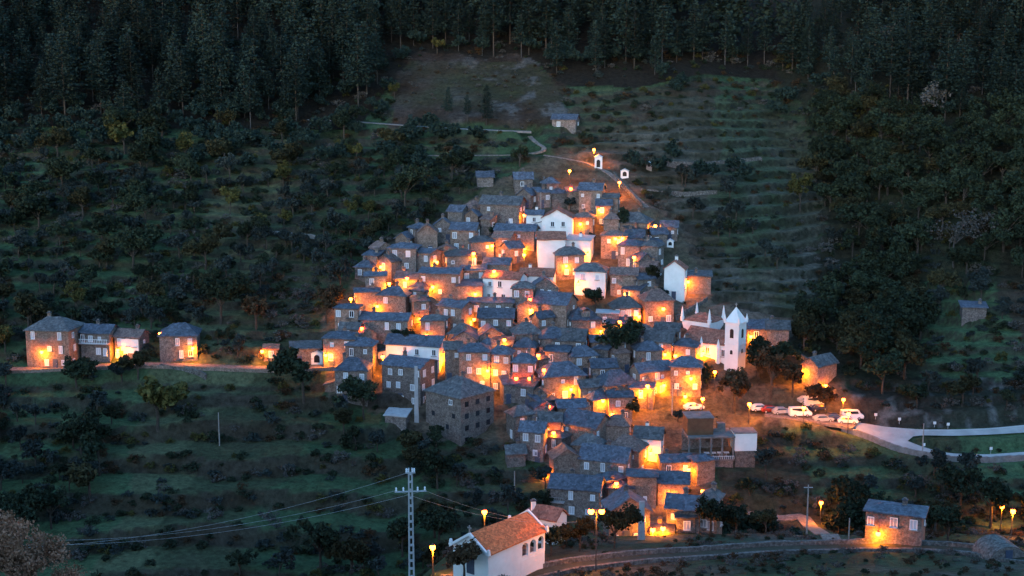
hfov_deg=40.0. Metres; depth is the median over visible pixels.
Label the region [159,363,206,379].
stone wall
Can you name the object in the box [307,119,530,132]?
forest path
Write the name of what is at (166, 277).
olive tree
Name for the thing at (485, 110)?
pine tree
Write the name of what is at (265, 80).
pine tree
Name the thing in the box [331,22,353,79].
pine tree
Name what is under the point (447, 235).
door
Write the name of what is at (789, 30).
pine tree
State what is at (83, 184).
olive tree
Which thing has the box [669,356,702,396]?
stone house
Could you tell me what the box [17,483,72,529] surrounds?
broadleaf tree
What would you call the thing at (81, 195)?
broadleaf tree
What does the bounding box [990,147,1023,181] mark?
broadleaf tree
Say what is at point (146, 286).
broadleaf tree
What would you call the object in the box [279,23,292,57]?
pine tree
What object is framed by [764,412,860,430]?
car park
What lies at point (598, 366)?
stone house
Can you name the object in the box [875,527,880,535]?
wall lamp
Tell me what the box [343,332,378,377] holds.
stone house
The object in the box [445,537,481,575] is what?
broadleaf tree
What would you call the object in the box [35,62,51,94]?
pine tree
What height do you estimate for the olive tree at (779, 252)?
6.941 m
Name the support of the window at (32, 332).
in the stone house at (56, 338)
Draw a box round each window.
[30,331,35,339]
[57,332,61,340]
[59,346,62,354]
[96,348,100,354]
[103,348,107,356]
[117,338,121,346]
[175,338,179,346]
[179,350,183,358]
[187,338,191,345]
[188,350,193,356]
[269,351,273,357]
[336,310,340,317]
[349,311,354,317]
[349,348,353,356]
[357,269,362,275]
[383,297,387,303]
[384,322,388,330]
[386,381,390,387]
[396,323,400,329]
[398,369,402,375]
[405,251,410,257]
[414,349,419,355]
[425,323,429,330]
[431,350,436,356]
[452,232,456,238]
[464,273,468,278]
[466,354,471,360]
[467,367,472,373]
[476,368,481,374]
[482,354,487,360]
[493,369,497,375]
[493,383,497,389]
[494,356,499,363]
[506,320,511,326]
[513,290,519,297]
[513,365,518,372]
[520,389,525,396]
[523,433,528,441]
[527,366,532,372]
[534,435,540,442]
[548,354,552,362]
[562,391,567,398]
[563,257,568,263]
[568,491,573,500]
[569,506,574,514]
[576,358,581,365]
[583,462,588,469]
[589,495,595,501]
[600,463,604,471]
[646,352,650,360]
[654,372,659,380]
[666,315,670,321]
[666,465,670,470]
[670,513,676,520]
[674,383,679,389]
[683,521,690,531]
[700,519,706,528]
[706,521,714,531]
[754,331,758,337]
[866,516,874,526]
[888,517,897,528]
[908,519,917,531]
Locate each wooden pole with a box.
[218,412,219,445]
[671,385,672,414]
[804,485,812,533]
[848,518,849,538]
[922,423,923,450]
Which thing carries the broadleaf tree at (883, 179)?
on the hillside
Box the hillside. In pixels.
[0,0,1023,575]
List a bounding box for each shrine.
[310,351,323,364]
[594,154,602,168]
[620,168,628,178]
[646,161,651,170]
[667,238,673,247]
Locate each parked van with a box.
[788,406,811,416]
[802,396,823,406]
[840,409,863,419]
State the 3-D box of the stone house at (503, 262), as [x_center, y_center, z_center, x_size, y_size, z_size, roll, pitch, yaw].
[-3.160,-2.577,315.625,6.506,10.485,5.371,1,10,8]
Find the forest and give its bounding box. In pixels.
[0,0,985,177]
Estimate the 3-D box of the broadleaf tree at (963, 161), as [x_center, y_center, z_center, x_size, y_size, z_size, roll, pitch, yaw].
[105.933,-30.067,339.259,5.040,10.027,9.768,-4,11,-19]
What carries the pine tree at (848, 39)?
on the hillside
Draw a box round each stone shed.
[503,438,527,467]
[687,267,712,294]
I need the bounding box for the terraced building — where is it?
[681,411,757,467]
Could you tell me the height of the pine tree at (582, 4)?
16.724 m
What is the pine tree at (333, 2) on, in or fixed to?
on the hillside
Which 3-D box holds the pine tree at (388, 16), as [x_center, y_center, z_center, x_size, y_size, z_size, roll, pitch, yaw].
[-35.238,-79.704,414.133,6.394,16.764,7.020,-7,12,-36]
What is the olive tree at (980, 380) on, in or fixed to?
on the hillside
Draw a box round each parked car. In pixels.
[683,402,704,410]
[750,403,763,411]
[761,405,777,412]
[771,406,787,414]
[797,395,808,403]
[808,404,827,411]
[812,414,833,421]
[825,412,843,419]
[837,416,857,423]
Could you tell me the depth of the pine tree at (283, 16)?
409.41 m
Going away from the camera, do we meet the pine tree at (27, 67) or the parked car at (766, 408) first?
the parked car at (766, 408)
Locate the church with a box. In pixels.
[680,303,747,370]
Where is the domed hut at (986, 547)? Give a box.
[972,534,1023,560]
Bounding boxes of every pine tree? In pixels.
[0,0,13,38]
[0,14,15,62]
[0,41,15,86]
[0,53,16,104]
[0,55,23,120]
[5,0,26,44]
[10,0,35,39]
[10,14,32,54]
[11,29,33,68]
[12,0,42,27]
[18,45,38,99]
[24,0,44,52]
[25,0,48,39]
[27,64,49,117]
[31,21,50,57]
[35,48,47,73]
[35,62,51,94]
[38,0,54,27]
[39,33,55,64]
[39,34,58,92]
[40,34,87,115]
[40,46,60,80]
[45,30,80,109]
[46,0,68,26]
[49,0,72,34]
[50,23,81,90]
[53,17,73,63]
[60,0,74,30]
[63,15,78,60]
[65,0,94,29]
[68,23,87,81]
[70,6,83,34]
[73,11,90,52]
[79,41,103,101]
[80,30,115,114]
[81,38,92,62]
[82,15,93,53]
[89,6,120,79]
[89,27,116,87]
[92,72,112,111]
[98,0,124,25]
[102,0,125,38]
[104,10,124,69]
[108,0,130,40]
[111,21,146,93]
[111,74,134,110]
[113,35,149,98]
[114,43,136,80]
[115,33,128,67]
[118,0,145,38]
[120,0,146,24]
[126,1,155,78]
[130,74,145,116]
[137,8,161,80]
[147,66,170,114]
[152,0,173,35]
[153,25,169,79]
[157,31,174,74]
[158,15,171,50]
[161,35,187,84]
[162,65,175,94]
[163,45,191,105]
[165,50,193,116]
[166,19,186,64]
[167,6,186,49]
[181,38,199,89]
[182,0,213,43]
[183,12,196,38]
[183,12,207,78]
[184,4,219,67]
[195,31,220,87]
[195,74,213,117]
[197,20,228,96]
[207,0,223,27]
[208,59,232,104]
[211,1,237,57]
[213,3,235,43]
[214,32,235,78]
[220,48,241,99]
[226,0,247,37]
[231,60,260,117]
[233,32,253,77]
[237,75,262,127]
[238,35,257,72]
[239,11,266,65]
[239,38,269,106]
[255,4,265,38]
[258,0,275,43]
[259,68,272,92]
[261,20,275,53]
[261,25,275,70]
[262,29,278,77]
[263,71,276,108]
[267,34,291,99]
[272,0,304,44]
[272,36,290,81]
[273,35,292,76]
[276,0,308,55]
[276,35,314,118]
[276,76,293,117]
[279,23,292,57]
[279,53,311,127]
[293,40,316,100]
[296,17,324,60]
[300,34,326,80]
[307,43,329,103]
[308,0,335,51]
[309,0,332,40]
[314,50,330,85]
[318,0,345,45]
[319,6,345,78]
[322,37,336,84]
[330,0,360,72]
[331,0,352,56]
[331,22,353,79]
[340,23,378,106]
[352,0,382,59]
[353,21,383,94]
[354,2,369,48]
[366,0,383,49]
[366,19,387,73]
[367,33,388,83]
[381,0,401,42]
[387,0,413,47]
[404,0,422,44]
[422,0,447,47]
[435,0,453,41]
[441,87,454,111]
[448,2,468,50]
[461,95,471,115]
[462,4,477,41]
[474,0,510,56]
[475,17,490,54]
[476,5,492,34]
[479,84,494,124]
[491,0,527,43]
[511,10,529,57]
[513,0,529,24]
[517,0,541,54]
[526,0,572,57]
[540,0,561,43]
[540,0,562,41]
[545,21,568,73]
[559,6,580,45]
[559,13,576,40]
[562,0,582,30]
[568,0,589,38]
[582,20,606,71]
[586,15,600,48]
[587,0,614,46]
[591,6,614,60]
[596,26,613,67]
[604,0,629,45]
[607,0,650,62]
[613,1,632,32]
[622,0,648,66]
[639,0,665,39]
[643,0,660,41]
[645,35,662,74]
[652,0,679,48]
[653,5,677,62]
[668,20,687,62]
[677,0,709,59]
[693,4,717,59]
[715,12,738,64]
[723,24,741,58]
[738,24,755,65]
[753,18,774,63]
[773,5,806,73]
[782,10,800,53]
[788,12,804,64]
[789,0,818,59]
[790,0,816,30]
[797,17,819,52]
[797,35,817,77]
[817,0,844,46]
[820,26,838,74]
[825,45,843,77]
[839,27,856,71]
[840,0,871,35]
[841,34,862,82]
[848,48,862,90]
[850,0,882,39]
[856,37,878,80]
[858,7,876,39]
[858,57,875,95]
[859,25,869,61]
[860,7,891,77]
[871,7,908,98]
[877,0,901,40]
[878,0,905,33]
[886,20,932,102]
[886,35,910,93]
[898,0,924,26]
[898,0,928,30]
[899,0,917,28]
[901,63,921,102]
[912,0,936,52]
[912,0,941,32]
[917,50,932,91]
[920,0,957,56]
[926,52,950,99]
[928,30,969,120]
[933,12,946,49]
[942,0,976,41]
[950,30,981,105]
[951,8,967,41]
[973,52,991,93]
[979,0,999,49]
[981,0,1000,57]
[981,12,1020,83]
[984,39,1014,95]
[986,8,1020,83]
[997,0,1023,52]
[1002,63,1023,120]
[1009,0,1023,58]
[1015,25,1023,54]
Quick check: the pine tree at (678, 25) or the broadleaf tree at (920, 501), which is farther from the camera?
the pine tree at (678, 25)
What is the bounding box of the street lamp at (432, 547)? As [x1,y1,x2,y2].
[430,542,435,575]
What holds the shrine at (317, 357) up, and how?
on the hillside
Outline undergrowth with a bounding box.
[0,0,1023,575]
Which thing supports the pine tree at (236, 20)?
on the hillside
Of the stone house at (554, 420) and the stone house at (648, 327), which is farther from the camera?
the stone house at (648, 327)
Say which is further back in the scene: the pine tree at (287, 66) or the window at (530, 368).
the pine tree at (287, 66)
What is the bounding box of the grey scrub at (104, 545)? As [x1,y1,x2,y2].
[0,3,1023,575]
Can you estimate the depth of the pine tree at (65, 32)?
374.43 m
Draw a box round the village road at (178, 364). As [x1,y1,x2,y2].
[10,362,323,369]
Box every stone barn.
[289,340,321,364]
[475,170,494,186]
[512,168,533,193]
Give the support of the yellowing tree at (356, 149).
on the hillside
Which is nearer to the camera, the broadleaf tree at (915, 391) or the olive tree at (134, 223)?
the broadleaf tree at (915, 391)
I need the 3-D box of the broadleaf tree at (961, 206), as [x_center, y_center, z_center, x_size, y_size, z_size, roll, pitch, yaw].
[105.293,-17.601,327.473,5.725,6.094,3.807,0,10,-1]
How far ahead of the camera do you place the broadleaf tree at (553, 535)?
181.28 m
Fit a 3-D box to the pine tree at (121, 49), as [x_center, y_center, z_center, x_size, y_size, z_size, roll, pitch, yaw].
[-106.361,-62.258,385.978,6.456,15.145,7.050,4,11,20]
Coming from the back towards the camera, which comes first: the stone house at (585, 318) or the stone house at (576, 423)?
the stone house at (585, 318)
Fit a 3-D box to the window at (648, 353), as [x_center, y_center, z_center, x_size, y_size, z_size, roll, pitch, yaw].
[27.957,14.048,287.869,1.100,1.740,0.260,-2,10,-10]
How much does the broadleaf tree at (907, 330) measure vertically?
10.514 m
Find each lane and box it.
[448,544,1023,575]
[747,511,840,538]
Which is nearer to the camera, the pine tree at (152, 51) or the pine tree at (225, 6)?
the pine tree at (152, 51)
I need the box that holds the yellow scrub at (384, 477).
[0,19,1018,575]
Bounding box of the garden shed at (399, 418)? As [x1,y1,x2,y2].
[383,407,411,430]
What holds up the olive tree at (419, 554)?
on the hillside
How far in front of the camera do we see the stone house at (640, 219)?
328.95 m
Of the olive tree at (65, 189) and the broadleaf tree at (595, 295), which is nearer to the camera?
the broadleaf tree at (595, 295)
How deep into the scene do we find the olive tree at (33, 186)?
332.81 m
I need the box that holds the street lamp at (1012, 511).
[1010,508,1015,537]
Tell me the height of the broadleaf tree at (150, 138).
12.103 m
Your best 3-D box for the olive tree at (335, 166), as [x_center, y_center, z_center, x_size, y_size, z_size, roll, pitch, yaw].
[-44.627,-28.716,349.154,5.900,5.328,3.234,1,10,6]
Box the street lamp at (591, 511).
[588,507,604,570]
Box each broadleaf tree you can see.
[0,164,17,184]
[0,257,12,283]
[0,282,15,299]
[0,491,39,543]
[0,509,69,575]
[1,191,25,207]
[12,193,53,226]
[13,291,52,326]
[16,555,90,575]
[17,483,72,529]
[33,127,71,156]
[45,154,93,196]
[58,406,101,454]
[61,355,98,387]
[62,280,86,306]
[65,461,96,500]
[66,186,91,218]
[78,430,105,475]
[89,212,122,241]
[90,570,102,575]
[93,239,116,269]
[102,106,137,125]
[107,122,133,153]
[107,222,164,268]
[116,181,148,211]
[117,349,151,379]
[121,191,161,223]
[126,570,143,575]
[127,141,166,167]
[134,105,168,141]
[134,125,162,167]
[134,374,189,431]
[136,278,165,303]
[149,295,177,321]
[169,152,201,181]
[175,130,193,152]
[180,232,221,269]
[182,181,198,209]
[194,272,216,289]
[197,271,256,324]
[204,137,233,166]
[212,222,232,248]
[213,108,236,124]
[219,186,240,213]
[236,215,270,246]
[241,295,267,329]
[266,346,313,403]
[269,141,305,172]
[274,120,287,141]
[283,515,341,569]
[312,284,345,324]
[324,537,370,571]
[330,375,378,419]
[332,104,366,138]
[333,407,352,434]
[363,219,382,240]
[377,127,405,141]
[385,511,433,556]
[387,144,415,165]
[388,164,434,211]
[391,328,414,336]
[399,429,423,448]
[402,445,431,476]
[408,448,452,488]
[414,496,455,537]
[419,540,450,564]
[423,505,460,546]
[435,148,473,178]
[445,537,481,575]
[538,524,564,555]
[558,516,597,551]
[582,287,603,308]
[593,501,644,547]
[594,317,645,349]
[617,206,629,223]
[625,396,639,412]
[645,265,660,278]
[695,492,743,532]
[701,363,718,388]
[717,367,752,413]
[719,504,748,530]
[722,520,733,533]
[737,515,761,532]
[746,335,782,377]
[747,508,777,533]
[753,345,792,400]
[755,510,779,532]
[771,340,801,360]
[772,53,791,70]
[780,361,803,397]
[787,172,813,211]
[791,309,815,338]
[791,321,824,352]
[793,297,832,316]
[796,151,828,181]
[796,274,845,318]
[803,93,835,114]
[803,294,837,322]
[804,382,838,413]
[806,112,843,133]
[807,88,839,115]
[807,136,850,167]
[812,131,846,170]
[812,168,833,181]
[813,181,842,211]
[816,110,856,135]
[821,321,844,348]
[822,154,868,196]
[823,474,851,512]
[824,74,848,90]
[826,511,850,532]
[827,102,852,139]
[828,91,867,112]
[828,476,870,530]
[829,84,850,95]
[829,193,864,222]
[829,261,861,280]
[834,202,887,239]
[834,307,858,321]
[835,164,874,195]
[836,329,874,368]
[837,312,864,352]
[840,228,860,256]
[843,287,869,305]
[846,120,871,147]
[847,174,870,204]
[848,136,871,154]
[848,202,891,235]
[849,270,886,291]
[851,246,883,268]
[853,162,870,180]
[856,148,891,165]
[856,251,887,273]
[857,329,892,368]
[859,299,909,321]
[860,94,879,108]
[860,311,902,349]
[861,81,889,109]
[861,347,906,393]
[863,107,898,138]
[864,136,890,162]
[864,164,881,176]
[865,138,897,157]
[865,223,892,251]
[866,107,888,136]
[866,226,897,251]
[866,262,913,299]
[866,299,926,335]
[867,272,894,292]
[869,179,897,198]
[870,162,906,195]
[871,225,897,242]
[872,287,888,298]
[873,249,921,277]
[874,95,897,115]
[877,99,903,115]
[877,173,912,202]
[877,203,903,225]
[877,280,904,303]
[882,234,909,278]
[883,293,896,301]
[886,150,923,180]
[889,288,943,315]
[890,113,917,139]
[890,143,918,154]
[891,112,934,144]
[891,176,927,194]
[891,327,918,349]
[893,94,940,129]
[893,334,926,379]
[894,221,932,252]
[896,104,912,116]
[896,191,929,217]
[898,382,929,407]
[899,282,927,297]
[902,126,947,172]
[902,212,935,250]
[908,300,938,339]
[910,189,944,208]
[914,302,935,324]
[914,497,962,531]
[919,174,962,202]
[923,155,939,172]
[923,202,957,228]
[924,463,977,505]
[924,503,964,540]
[925,117,954,137]
[927,268,962,287]
[936,140,990,172]
[937,143,969,166]
[942,226,954,248]
[945,373,980,406]
[946,243,979,273]
[946,465,1012,528]
[948,162,984,196]
[950,111,983,141]
[952,124,997,149]
[954,200,970,215]
[959,174,986,201]
[961,210,997,233]
[964,143,992,160]
[967,96,985,115]
[968,198,983,211]
[969,209,994,232]
[970,188,1009,211]
[971,117,1003,145]
[972,151,1014,176]
[975,227,1013,260]
[978,88,1023,125]
[983,179,1006,189]
[988,103,1023,124]
[989,171,1023,191]
[989,201,1023,251]
[990,95,1002,109]
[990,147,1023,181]
[991,122,1023,145]
[1001,224,1023,246]
[1004,167,1023,193]
[1005,142,1023,168]
[1008,187,1023,214]
[1009,216,1023,240]
[1010,112,1023,129]
[1010,245,1023,277]
[1013,365,1023,382]
[1020,500,1023,517]
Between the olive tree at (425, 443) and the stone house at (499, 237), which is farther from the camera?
the stone house at (499, 237)
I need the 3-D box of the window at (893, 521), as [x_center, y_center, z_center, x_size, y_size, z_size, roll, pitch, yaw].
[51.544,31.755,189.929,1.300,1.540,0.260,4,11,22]
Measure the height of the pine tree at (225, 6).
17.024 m
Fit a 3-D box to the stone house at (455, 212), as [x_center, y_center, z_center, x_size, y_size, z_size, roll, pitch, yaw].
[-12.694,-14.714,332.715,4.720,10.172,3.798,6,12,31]
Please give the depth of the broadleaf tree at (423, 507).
244.33 m
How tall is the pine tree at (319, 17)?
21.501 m
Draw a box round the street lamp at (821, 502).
[819,500,822,524]
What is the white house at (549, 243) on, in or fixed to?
on the hillside
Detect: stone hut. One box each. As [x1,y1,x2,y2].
[262,343,279,360]
[550,114,580,133]
[958,298,988,325]
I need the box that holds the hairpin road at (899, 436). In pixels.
[853,423,1023,456]
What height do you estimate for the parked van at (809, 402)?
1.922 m
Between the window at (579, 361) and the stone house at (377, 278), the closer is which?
the window at (579, 361)
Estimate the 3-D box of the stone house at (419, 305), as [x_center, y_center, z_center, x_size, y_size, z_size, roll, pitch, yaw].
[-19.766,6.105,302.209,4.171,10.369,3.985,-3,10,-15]
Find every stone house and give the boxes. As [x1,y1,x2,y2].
[23,311,83,367]
[78,319,119,362]
[112,324,150,358]
[157,322,201,361]
[321,326,360,366]
[323,352,374,405]
[332,303,364,330]
[338,317,362,331]
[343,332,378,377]
[352,282,380,311]
[353,256,376,281]
[358,307,414,343]
[359,322,377,339]
[361,247,384,270]
[363,267,387,290]
[368,237,390,253]
[375,281,412,312]
[378,249,401,283]
[379,350,439,405]
[386,238,421,271]
[393,231,413,242]
[393,267,418,287]
[406,218,423,243]
[407,277,433,295]
[408,292,430,323]
[416,219,438,247]
[417,247,443,270]
[417,262,464,300]
[419,309,449,337]
[423,371,496,445]
[426,289,438,313]
[432,213,450,242]
[435,294,476,330]
[437,240,457,265]
[443,340,463,379]
[444,244,478,266]
[445,204,467,221]
[446,319,477,340]
[448,221,481,248]
[450,324,479,343]
[456,279,483,300]
[457,337,491,386]
[459,260,487,290]
[463,204,482,223]
[464,196,479,210]
[467,231,495,260]
[467,292,514,321]
[477,307,517,335]
[477,323,504,342]
[478,191,527,222]
[479,211,498,234]
[480,332,496,347]
[482,253,513,270]
[486,223,539,250]
[490,340,515,390]
[491,230,517,256]
[492,331,515,348]
[497,372,520,403]
[498,240,525,264]
[504,404,535,440]
[509,317,541,351]
[510,281,535,319]
[510,348,537,377]
[511,333,538,356]
[513,375,540,407]
[515,183,536,208]
[515,293,538,323]
[517,415,549,462]
[527,390,557,407]
[528,394,556,411]
[529,306,555,329]
[532,184,551,207]
[532,271,556,293]
[532,287,578,327]
[533,385,552,396]
[533,403,554,420]
[534,345,549,368]
[535,355,587,398]
[537,321,561,349]
[537,406,562,431]
[540,177,560,189]
[543,344,572,362]
[547,425,572,450]
[547,442,580,473]
[547,468,605,523]
[550,185,566,207]
[553,242,586,279]
[553,327,589,347]
[553,393,587,413]
[561,405,610,445]
[564,184,578,209]
[567,307,602,334]
[568,345,599,376]
[570,428,606,451]
[573,208,596,234]
[576,373,601,397]
[577,178,606,218]
[577,439,634,474]
[582,391,607,414]
[587,357,618,378]
[588,329,610,347]
[590,387,616,395]
[592,343,612,357]
[595,198,612,225]
[595,309,619,334]
[595,465,627,497]
[596,369,635,390]
[600,193,621,213]
[600,230,627,259]
[601,484,652,535]
[602,208,619,231]
[605,385,634,418]
[605,409,632,444]
[605,475,634,495]
[606,314,632,328]
[607,291,642,321]
[607,337,632,358]
[609,266,639,296]
[609,341,631,372]
[611,434,649,467]
[616,239,642,266]
[619,208,659,235]
[621,279,648,301]
[622,222,647,234]
[625,225,645,240]
[625,468,658,507]
[627,357,670,393]
[628,376,656,409]
[629,251,651,272]
[630,336,664,362]
[635,272,656,290]
[636,284,675,326]
[639,256,661,284]
[639,323,652,341]
[640,235,665,277]
[642,235,664,243]
[643,330,677,359]
[648,223,668,247]
[650,516,674,533]
[653,321,682,340]
[655,448,691,470]
[656,470,690,505]
[660,220,679,240]
[664,487,701,532]
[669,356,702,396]
[672,333,700,358]
[674,513,697,532]
[685,453,717,485]
[696,481,725,533]
[746,319,767,354]
[765,315,790,345]
[800,351,839,385]
[863,497,928,545]
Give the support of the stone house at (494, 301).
on the hillside
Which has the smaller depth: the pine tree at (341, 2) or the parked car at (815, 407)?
the parked car at (815, 407)
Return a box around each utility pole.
[395,468,425,575]
[414,366,418,422]
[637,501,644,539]
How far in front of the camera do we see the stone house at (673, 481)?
253.19 m
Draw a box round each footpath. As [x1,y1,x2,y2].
[414,136,545,155]
[543,155,648,207]
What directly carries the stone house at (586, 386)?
on the hillside
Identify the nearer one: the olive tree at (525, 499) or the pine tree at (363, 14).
the olive tree at (525, 499)
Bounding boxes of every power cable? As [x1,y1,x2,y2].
[25,477,392,547]
[73,490,424,544]
[87,491,392,539]
[404,493,592,522]
[427,491,573,522]
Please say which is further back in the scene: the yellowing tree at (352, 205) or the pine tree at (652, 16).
the pine tree at (652, 16)
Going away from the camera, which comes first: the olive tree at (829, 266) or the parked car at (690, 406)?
the parked car at (690, 406)
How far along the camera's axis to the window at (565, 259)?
314.41 m
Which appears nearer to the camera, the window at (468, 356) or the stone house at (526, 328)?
the window at (468, 356)
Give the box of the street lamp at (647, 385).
[646,383,648,410]
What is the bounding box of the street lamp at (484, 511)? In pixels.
[482,507,486,526]
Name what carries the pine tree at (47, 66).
on the hillside
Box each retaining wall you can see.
[7,365,335,373]
[841,429,1023,462]
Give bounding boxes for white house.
[377,333,447,372]
[481,269,528,296]
[519,263,557,282]
[524,205,544,230]
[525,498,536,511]
[532,504,569,544]
[534,206,574,243]
[535,231,566,267]
[566,232,595,261]
[573,262,609,297]
[633,421,665,461]
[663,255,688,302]
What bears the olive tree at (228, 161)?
on the hillside
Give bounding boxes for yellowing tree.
[0,325,15,352]
[102,117,121,143]
[162,165,173,178]
[257,213,269,227]
[274,159,291,185]
[277,209,292,228]
[343,143,351,152]
[343,200,357,217]
[347,143,362,158]
[361,199,375,219]
[387,83,399,98]
[431,37,444,52]
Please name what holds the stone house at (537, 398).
on the hillside
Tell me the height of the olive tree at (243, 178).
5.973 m
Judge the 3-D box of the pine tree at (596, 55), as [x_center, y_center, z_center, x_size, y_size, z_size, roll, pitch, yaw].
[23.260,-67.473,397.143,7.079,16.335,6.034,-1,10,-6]
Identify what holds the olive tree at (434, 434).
on the hillside
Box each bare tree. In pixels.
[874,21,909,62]
[919,80,952,114]
[924,207,998,267]
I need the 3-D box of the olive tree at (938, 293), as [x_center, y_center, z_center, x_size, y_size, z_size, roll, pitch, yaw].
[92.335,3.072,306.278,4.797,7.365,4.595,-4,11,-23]
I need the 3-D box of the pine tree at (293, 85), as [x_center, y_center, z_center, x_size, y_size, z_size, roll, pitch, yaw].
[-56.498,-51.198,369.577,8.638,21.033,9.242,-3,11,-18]
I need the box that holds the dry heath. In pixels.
[0,11,1023,575]
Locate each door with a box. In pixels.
[52,359,57,367]
[329,358,333,366]
[446,234,449,242]
[466,560,473,574]
[482,252,486,260]
[506,394,510,403]
[535,452,539,462]
[611,251,615,258]
[623,531,629,535]
[625,364,628,372]
[671,291,675,299]
[677,387,681,395]
[1005,550,1012,558]
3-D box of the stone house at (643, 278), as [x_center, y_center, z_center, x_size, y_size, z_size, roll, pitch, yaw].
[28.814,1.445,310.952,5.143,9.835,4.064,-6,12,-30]
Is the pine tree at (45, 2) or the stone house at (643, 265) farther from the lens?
the pine tree at (45, 2)
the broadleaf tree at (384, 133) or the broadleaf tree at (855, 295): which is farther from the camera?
the broadleaf tree at (384, 133)
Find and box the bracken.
[0,0,1023,575]
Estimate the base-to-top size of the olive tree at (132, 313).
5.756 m
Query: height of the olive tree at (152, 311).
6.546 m
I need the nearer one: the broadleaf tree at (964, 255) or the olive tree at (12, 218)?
the broadleaf tree at (964, 255)
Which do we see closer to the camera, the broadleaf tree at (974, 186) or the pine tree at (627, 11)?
the broadleaf tree at (974, 186)
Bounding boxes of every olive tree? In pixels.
[0,156,5,164]
[0,166,11,188]
[0,208,14,215]
[0,210,25,230]
[0,299,9,312]
[0,361,13,385]
[0,384,6,400]
[0,390,11,410]
[0,417,10,438]
[0,463,13,490]
[1,257,13,277]
[5,163,15,171]
[6,424,27,450]
[8,401,28,421]
[9,154,24,172]
[10,160,24,180]
[11,234,24,257]
[12,180,20,189]
[14,229,27,237]
[16,180,47,195]
[18,242,32,257]
[19,258,33,273]
[20,437,44,470]
[22,234,37,254]
[26,403,50,425]
[27,174,45,181]
[29,194,38,200]
[30,300,63,319]
[33,272,46,289]
[35,482,49,489]
[36,291,54,303]
[36,305,59,318]
[37,189,54,208]
[38,146,48,159]
[39,449,58,465]
[45,222,77,245]
[45,269,68,296]
[48,175,60,186]
[48,461,70,479]
[49,425,85,448]
[50,246,63,258]
[55,183,73,200]
[56,200,69,215]
[56,214,68,225]
[58,261,69,272]
[60,475,69,490]
[63,175,80,186]
[63,306,85,320]
[68,238,88,256]
[68,255,78,268]
[68,456,86,466]
[72,182,92,192]
[77,263,101,289]
[80,305,102,322]
[83,286,107,306]
[84,147,98,167]
[85,460,99,480]
[86,172,108,191]
[87,248,113,266]
[87,390,110,410]
[94,148,107,164]
[94,301,117,323]
[95,162,107,172]
[95,424,112,444]
[101,404,119,423]
[103,170,119,186]
[104,185,119,207]
[106,283,115,296]
[107,361,133,382]
[114,299,123,311]
[117,173,132,187]
[121,215,145,228]
[123,306,140,326]
[124,163,149,180]
[124,177,156,191]
[128,294,147,315]
[130,263,146,281]
[134,172,152,181]
[138,265,160,279]
[143,305,164,328]
[145,252,162,265]
[147,184,162,195]
[152,257,186,273]
[160,271,178,289]
[161,214,175,234]
[162,189,190,208]
[166,232,185,258]
[167,286,186,308]
[171,311,181,322]
[173,215,206,236]
[176,279,190,290]
[181,209,192,218]
[187,192,204,201]
[187,200,202,213]
[189,268,199,283]
[191,288,208,306]
[192,180,201,189]
[192,305,205,324]
[199,164,220,183]
[210,267,222,277]
[214,152,237,178]
[214,255,232,276]
[214,328,228,343]
[216,176,232,185]
[218,252,235,271]
[219,333,246,357]
[224,326,235,338]
[224,548,258,574]
[233,243,254,264]
[236,173,252,191]
[248,262,267,286]
[251,222,273,249]
[255,252,278,261]
[255,259,267,274]
[257,284,270,301]
[260,170,272,186]
[262,257,279,275]
[266,196,285,213]
[269,548,295,575]
[271,242,284,259]
[275,281,286,293]
[276,184,289,198]
[276,230,290,246]
[280,230,300,250]
[283,197,300,213]
[291,232,309,244]
[291,241,310,262]
[297,199,307,210]
[299,169,318,186]
[299,220,314,233]
[300,191,330,213]
[302,214,311,220]
[311,247,329,268]
[314,231,331,251]
[319,179,338,196]
[320,162,342,174]
[320,217,330,234]
[326,207,348,234]
[328,260,353,285]
[331,241,355,256]
[331,393,347,409]
[333,187,340,194]
[333,218,343,234]
[335,218,359,236]
[339,255,357,268]
[339,424,360,450]
[344,239,356,258]
[352,158,369,176]
[353,196,362,205]
[354,555,376,568]
[356,185,369,196]
[359,219,371,226]
[359,236,374,250]
[364,176,385,195]
[366,540,382,556]
[366,555,386,575]
[368,429,384,451]
[373,168,382,176]
[381,159,394,176]
[382,213,395,231]
[390,203,405,222]
[391,171,418,197]
[394,164,406,172]
[400,429,409,435]
[406,210,420,222]
[411,549,424,568]
[413,180,423,194]
[413,198,428,212]
[413,438,430,449]
[424,202,438,214]
[425,188,447,206]
[426,425,444,447]
[427,176,441,187]
[449,176,473,194]
[450,462,467,486]
[463,487,483,507]
[481,515,495,524]
[488,222,496,231]
[499,483,524,512]
[510,144,528,166]
[517,493,527,508]
[530,489,553,504]
[534,465,552,488]
[564,197,575,210]
[659,186,671,201]
[672,409,682,421]
[674,163,697,185]
[678,165,698,186]
[686,196,705,219]
[703,214,724,236]
[718,178,736,202]
[718,203,731,213]
[719,175,732,192]
[723,217,746,236]
[730,197,745,218]
[739,476,757,495]
[740,250,755,267]
[745,218,760,233]
[754,447,776,480]
[757,238,770,255]
[768,521,783,533]
[770,245,789,268]
[827,233,838,242]
[827,263,838,270]
[831,261,857,281]
[852,489,892,500]
[862,473,878,489]
[905,477,924,497]
[914,447,947,475]
[919,370,942,395]
[925,518,933,527]
[926,285,949,307]
[957,285,966,299]
[957,450,981,478]
[964,357,986,377]
[966,267,989,279]
[968,274,990,298]
[972,377,982,394]
[992,301,1009,318]
[998,389,1016,406]
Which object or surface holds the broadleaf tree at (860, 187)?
on the hillside
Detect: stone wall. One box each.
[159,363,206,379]
[440,547,1023,575]
[543,538,996,567]
[614,172,643,207]
[640,188,716,196]
[664,157,761,167]
[675,297,707,319]

